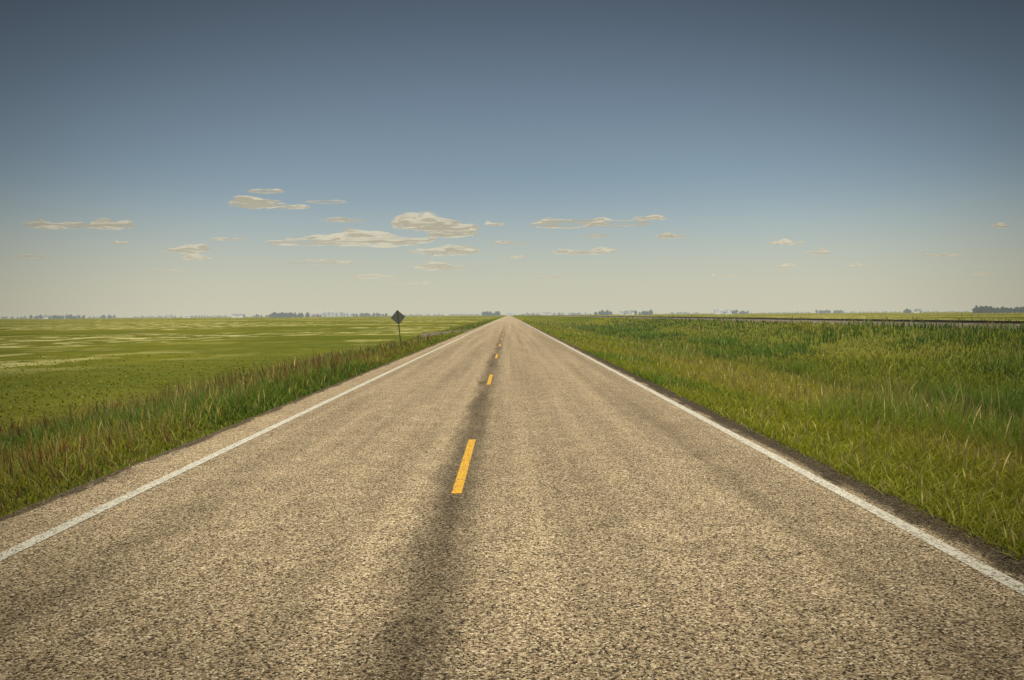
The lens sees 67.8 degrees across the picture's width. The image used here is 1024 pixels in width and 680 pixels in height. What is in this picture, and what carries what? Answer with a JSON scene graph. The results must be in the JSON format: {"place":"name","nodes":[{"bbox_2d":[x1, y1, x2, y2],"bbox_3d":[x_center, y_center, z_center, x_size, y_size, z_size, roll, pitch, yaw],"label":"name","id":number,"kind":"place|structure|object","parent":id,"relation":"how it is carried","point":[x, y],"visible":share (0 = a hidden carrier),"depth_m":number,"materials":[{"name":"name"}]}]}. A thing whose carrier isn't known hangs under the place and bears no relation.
{"place":"outdoors","nodes":[
{"label":"outdoors","id":0,"kind":"place"},
{"bbox_2d":[419,329,471,337],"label":"field approach","id":1,"kind":"structure","parent":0,"point":[431,333],"depth_m":82.60,"materials":[{"name":"grey gravel"}]},
{"bbox_2d":[0,315,1023,679],"bbox_3d":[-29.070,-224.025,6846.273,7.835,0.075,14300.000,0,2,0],"label":"road","id":2,"kind":"structure","parent":0,"point":[592,521],"depth_m":5.37,"materials":[{"name":"grey asphalt"}]},
{"bbox_2d":[0,312,1023,552],"bbox_3d":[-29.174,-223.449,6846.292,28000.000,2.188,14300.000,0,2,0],"label":"ground","id":3,"kind":"structure","parent":0,"point":[195,338],"depth_m":74.98,"materials":[{"name":"green plant"}]},
{"bbox_2d":[1,316,25,318],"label":"tree belt","id":4,"kind":"object","parent":3,"relation":"on","point":[6,317],"visible":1,"depth_m":2960.41,"materials":[{"name":"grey plant"}]},
{"bbox_2d":[29,314,85,318],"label":"tree belt","id":5,"kind":"object","parent":3,"relation":"on","point":[58,317],"visible":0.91,"depth_m":2283.54,"materials":[{"name":"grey plant"}]},
{"bbox_2d":[100,315,115,318],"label":"tree belt","id":6,"kind":"object","parent":3,"relation":"on","point":[108,316],"visible":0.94,"depth_m":2489.59,"materials":[{"name":"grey plant"}]},
{"bbox_2d":[134,315,230,317],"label":"tree belt","id":7,"kind":"object","parent":3,"relation":"on","point":[159,316],"visible":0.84,"depth_m":4143.99,"materials":[{"name":"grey plant"}]},
{"bbox_2d":[269,312,309,317],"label":"tree belt","id":8,"kind":"object","parent":3,"relation":"on","point":[277,315],"visible":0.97,"depth_m":1926.00,"materials":[{"name":"grey plant"}]},
{"bbox_2d":[353,313,387,316],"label":"tree belt","id":9,"kind":"object","parent":3,"relation":"on","point":[368,314],"visible":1,"depth_m":2477.82,"materials":[{"name":"grey plant"}]},
{"bbox_2d":[391,310,404,341],"bbox_3d":[-9.148,-0.756,61.909,1.175,3.348,0.047,-5,4,0],"label":"warning sign","id":10,"kind":"object","parent":3,"relation":"on","point":[397,317],"visible":0.91,"depth_m":61.86,"materials":[{"name":"metal"}]},
{"bbox_2d":[410,314,478,315],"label":"tree belt","id":11,"kind":"object","parent":3,"relation":"on","point":[449,314],"visible":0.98,"depth_m":4177.20,"materials":[{"name":"grey plant"}]},
{"bbox_2d":[42,308,922,318],"bbox_3d":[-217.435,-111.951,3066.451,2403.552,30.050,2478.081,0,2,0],"label":"trees","id":12,"kind":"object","parent":3,"relation":"on","point":[343,314],"depth_m":2286.99,"materials":[{"name":"grey"}]},
{"bbox_2d":[481,311,500,315],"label":"tree belt","id":13,"kind":"object","parent":3,"relation":"on","point":[489,313],"visible":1,"depth_m":2206.00,"materials":[{"name":"grey plant"}]},
{"bbox_2d":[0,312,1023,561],"bbox_3d":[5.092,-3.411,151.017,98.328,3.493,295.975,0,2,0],"label":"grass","id":14,"kind":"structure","parent":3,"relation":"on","point":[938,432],"depth_m":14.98,"materials":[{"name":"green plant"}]},
{"bbox_2d":[537,312,590,314],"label":"tree belt","id":15,"kind":"object","parent":3,"relation":"on","point":[558,313],"visible":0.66,"depth_m":3388.68,"materials":[{"name":"grey plant"}]},
{"bbox_2d":[594,310,612,314],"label":"tree belt","id":16,"kind":"object","parent":3,"relation":"on","point":[602,312],"visible":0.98,"depth_m":2053.46,"materials":[{"name":"grey plant"}]},
{"bbox_2d":[634,309,652,314],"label":"tree belt","id":17,"kind":"object","parent":3,"relation":"on","point":[650,312],"visible":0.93,"depth_m":2070.74,"materials":[{"name":"grey plant"}]},
{"bbox_2d":[670,312,698,313],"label":"tree belt","id":18,"kind":"object","parent":3,"relation":"on","point":[683,313],"visible":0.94,"depth_m":3796.62,"materials":[{"name":"grey plant"}]},
{"bbox_2d":[732,310,748,313],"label":"tree belt","id":19,"kind":"object","parent":3,"relation":"on","point":[736,311],"visible":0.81,"depth_m":2300.96,"materials":[{"name":"grey plant"}]},
{"bbox_2d":[532,315,1022,328],"bbox_3d":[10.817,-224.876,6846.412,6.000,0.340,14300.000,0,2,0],"label":"ballast","id":20,"kind":"structure","parent":3,"relation":"on","point":[875,322],"depth_m":87.42,"materials":[{"name":"grey gravel"}]},
{"bbox_2d":[559,315,981,320],"bbox_3d":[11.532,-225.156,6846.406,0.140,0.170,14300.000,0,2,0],"label":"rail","id":21,"kind":"object","parent":20,"relation":"on","point":[813,318],"visible":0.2,"depth_m":82.76,"materials":[{"name":"metal"}]},
{"bbox_2d":[544,315,1014,323],"bbox_3d":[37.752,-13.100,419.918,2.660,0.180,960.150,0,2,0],"label":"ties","id":22,"kind":"object","parent":20,"relation":"on","point":[838,320],"visible":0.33,"depth_m":83.91,"materials":[{"name":"brown wood"}]},
{"bbox_2d":[546,315,1023,323],"bbox_3d":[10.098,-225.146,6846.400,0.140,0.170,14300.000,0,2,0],"label":"rail","id":23,"kind":"object","parent":20,"relation":"on","point":[1019,322],"visible":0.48,"depth_m":83.56,"materials":[{"name":"metal"}]},
{"bbox_2d":[815,309,843,313],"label":"tree belt","id":24,"kind":"object","parent":3,"relation":"on","point":[829,311],"visible":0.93,"depth_m":2400.09,"materials":[{"name":"grey plant"}]},
{"bbox_2d":[972,305,1023,312],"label":"tree belt","id":25,"kind":"object","parent":3,"relation":"on","point":[987,309],"visible":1,"depth_m":1190.48,"materials":[{"name":"grey plant"}]},
{"bbox_2d":[0,0,1023,318],"label":"sky","id":26,"kind":"structure","parent":0,"point":[864,132],"materials":[{"name":"blue"}]},
{"bbox_2d":[15,189,1009,284],"bbox_3d":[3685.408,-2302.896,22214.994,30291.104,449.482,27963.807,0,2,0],"label":"cloud","id":27,"kind":"structure","parent":0,"point":[427,221],"depth_m":14739.40,"materials":[{"name":"white"}]}
]}

